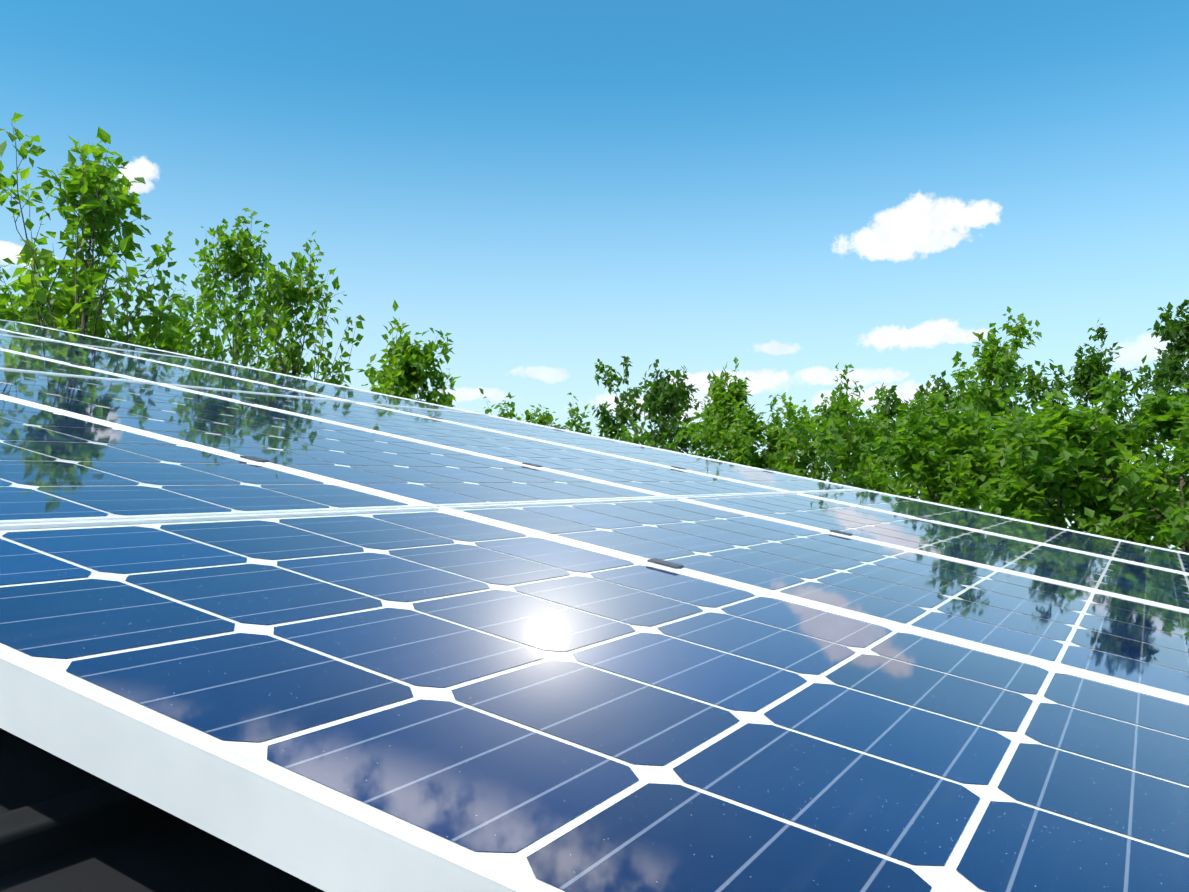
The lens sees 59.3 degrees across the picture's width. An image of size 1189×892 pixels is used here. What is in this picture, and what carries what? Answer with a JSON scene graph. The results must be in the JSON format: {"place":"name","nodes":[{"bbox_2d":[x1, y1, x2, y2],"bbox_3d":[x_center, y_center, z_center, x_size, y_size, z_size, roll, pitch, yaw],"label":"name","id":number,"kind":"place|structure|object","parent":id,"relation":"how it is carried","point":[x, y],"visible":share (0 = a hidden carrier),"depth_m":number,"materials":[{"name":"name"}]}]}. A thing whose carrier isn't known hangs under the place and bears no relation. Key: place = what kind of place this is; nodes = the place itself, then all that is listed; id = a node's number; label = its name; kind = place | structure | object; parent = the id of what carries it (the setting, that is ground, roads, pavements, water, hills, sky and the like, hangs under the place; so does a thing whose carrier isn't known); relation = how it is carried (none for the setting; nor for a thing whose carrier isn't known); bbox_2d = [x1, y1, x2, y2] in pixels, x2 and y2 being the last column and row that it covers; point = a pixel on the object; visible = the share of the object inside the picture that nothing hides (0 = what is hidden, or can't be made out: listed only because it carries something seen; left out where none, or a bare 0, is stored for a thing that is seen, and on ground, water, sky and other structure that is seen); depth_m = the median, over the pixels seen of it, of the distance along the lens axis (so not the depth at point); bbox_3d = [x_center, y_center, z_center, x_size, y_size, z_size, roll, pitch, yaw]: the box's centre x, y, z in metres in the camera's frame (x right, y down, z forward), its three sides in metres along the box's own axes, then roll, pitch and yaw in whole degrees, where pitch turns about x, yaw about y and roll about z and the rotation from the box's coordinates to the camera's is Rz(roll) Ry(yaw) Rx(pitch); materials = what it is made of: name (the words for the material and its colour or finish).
{"place":"outdoors","nodes":[
{"label":"outdoors","id":0,"kind":"place"},
{"bbox_2d":[0,0,1188,548],"label":"sky","id":1,"kind":"structure","parent":0,"point":[793,191],"materials":[{"name":"blue"}]},
{"label":"ground","id":2,"kind":"structure","parent":0,"visible":0},
{"bbox_2d":[0,241,124,328],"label":"tree","id":3,"kind":"object","parent":2,"relation":"on","point":[46,283],"visible":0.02,"depth_m":8.97,"materials":[{"name":"green plant"}]},
{"bbox_2d":[0,112,182,347],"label":"tree","id":4,"kind":"object","parent":2,"relation":"on","point":[98,209],"visible":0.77,"depth_m":8.29,"materials":[{"name":"green plant"}]},
{"bbox_2d":[0,231,185,348],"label":"tree","id":5,"kind":"object","parent":2,"relation":"on","point":[5,311],"visible":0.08,"depth_m":8.84,"materials":[{"name":"green plant"}]},
{"bbox_2d":[59,267,275,370],"bbox_3d":[-3.886,1.972,9.460,2.494,7.501,2.614,0,-6,1],"label":"tree","id":6,"kind":"object","parent":2,"relation":"on","point":[181,333],"visible":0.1,"depth_m":9.94,"materials":[{"name":"green plant"}]},
{"bbox_2d":[165,208,306,366],"bbox_3d":[-4.287,1.564,12.181,1.609,8.855,1.169,4,-7,-35],"label":"tree","id":7,"kind":"object","parent":2,"relation":"on","point":[234,264],"visible":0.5,"depth_m":12.33,"materials":[{"name":"green plant"}]},
{"bbox_2d":[241,231,364,386],"bbox_3d":[-2.514,1.857,8.900,1.000,7.630,1.029,3,-6,-28],"label":"tree","id":8,"kind":"object","parent":2,"relation":"on","point":[285,294],"visible":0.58,"depth_m":9.15,"materials":[{"name":"green plant"}]},
{"bbox_2d":[356,300,460,406],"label":"tree","id":9,"kind":"object","parent":2,"relation":"on","point":[408,376],"visible":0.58,"depth_m":10.77,"materials":[{"name":"green plant"}]},
{"bbox_2d":[479,388,588,433],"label":"tree","id":10,"kind":"object","parent":2,"relation":"on","point":[546,419],"visible":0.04,"depth_m":17.14,"materials":[{"name":"green plant"}]},
{"bbox_2d":[549,356,732,458],"bbox_3d":[0.710,2.395,18.605,3.638,8.432,3.603,0,-6,1],"label":"tree","id":11,"kind":"object","parent":2,"relation":"on","point":[660,393],"visible":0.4,"depth_m":18.78,"materials":[{"name":"green plant"}]},
{"bbox_2d":[607,387,774,467],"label":"tree","id":12,"kind":"object","parent":2,"relation":"on","point":[705,430],"visible":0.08,"depth_m":15.58,"materials":[{"name":"green plant"}]},
{"bbox_2d":[704,357,778,468],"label":"tree","id":13,"kind":"object","parent":2,"relation":"on","point":[723,408],"visible":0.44,"depth_m":14.97,"materials":[{"name":"green plant"}]},
{"bbox_2d":[719,392,869,483],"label":"tree","id":14,"kind":"object","parent":2,"relation":"on","point":[783,454],"visible":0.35,"depth_m":14.41,"materials":[{"name":"green plant"}]},
{"bbox_2d":[766,363,921,497],"bbox_3d":[3.629,2.474,15.280,2.573,7.631,2.755,4,-7,-38],"label":"tree","id":15,"kind":"object","parent":2,"relation":"on","point":[842,408],"visible":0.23,"depth_m":15.12,"materials":[{"name":"green plant"}]},
{"bbox_2d":[855,370,1005,500],"bbox_3d":[5.976,2.594,19.071,3.558,8.130,3.246,-5,-7,39],"label":"tree","id":16,"kind":"object","parent":2,"relation":"on","point":[893,411],"depth_m":18.96,"materials":[{"name":"green plant"}]},
{"bbox_2d":[806,390,1068,514],"bbox_3d":[4.113,2.629,11.880,2.646,6.661,3.280,-3,-7,32],"label":"tree","id":17,"kind":"object","parent":2,"relation":"on","point":[924,432],"visible":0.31,"depth_m":11.66,"materials":[{"name":"green plant"}]},
{"bbox_2d":[941,306,1041,508],"bbox_3d":[5.322,2.122,13.861,1.384,8.055,1.436,-4,-7,37],"label":"tree","id":18,"kind":"object","parent":2,"relation":"on","point":[999,369],"visible":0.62,"depth_m":13.92,"materials":[{"name":"green plant"}]},
{"bbox_2d":[875,372,1188,549],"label":"tree","id":19,"kind":"object","parent":2,"relation":"on","point":[1018,488],"visible":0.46,"depth_m":10.35,"materials":[{"name":"green plant"}]},
{"bbox_2d":[985,385,1188,552],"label":"tree","id":20,"kind":"object","parent":2,"relation":"on","point":[1168,410],"visible":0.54,"depth_m":10.51,"materials":[{"name":"green plant"}]},
{"bbox_2d":[1017,334,1187,539],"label":"tree","id":21,"kind":"object","parent":2,"relation":"on","point":[1084,381],"visible":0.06,"depth_m":18.20,"materials":[{"name":"green plant"}]},
{"bbox_2d":[1069,299,1188,545],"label":"tree","id":22,"kind":"object","parent":2,"relation":"on","point":[1168,371],"visible":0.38,"depth_m":18.19,"materials":[{"name":"green plant"}]},
{"bbox_2d":[1164,380,1188,529],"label":"tree","id":23,"kind":"object","parent":2,"relation":"on","point":[1178,474],"visible":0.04,"depth_m":11.53,"materials":[{"name":"green plant"}]},
{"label":"building walls","id":24,"kind":"object","parent":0,"visible":0},
{"bbox_2d":[0,319,1188,891],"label":"solar panels","id":25,"kind":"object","parent":24,"relation":"on","point":[266,631],"depth_m":0.81,"materials":[{"name":"blue"}]}
]}

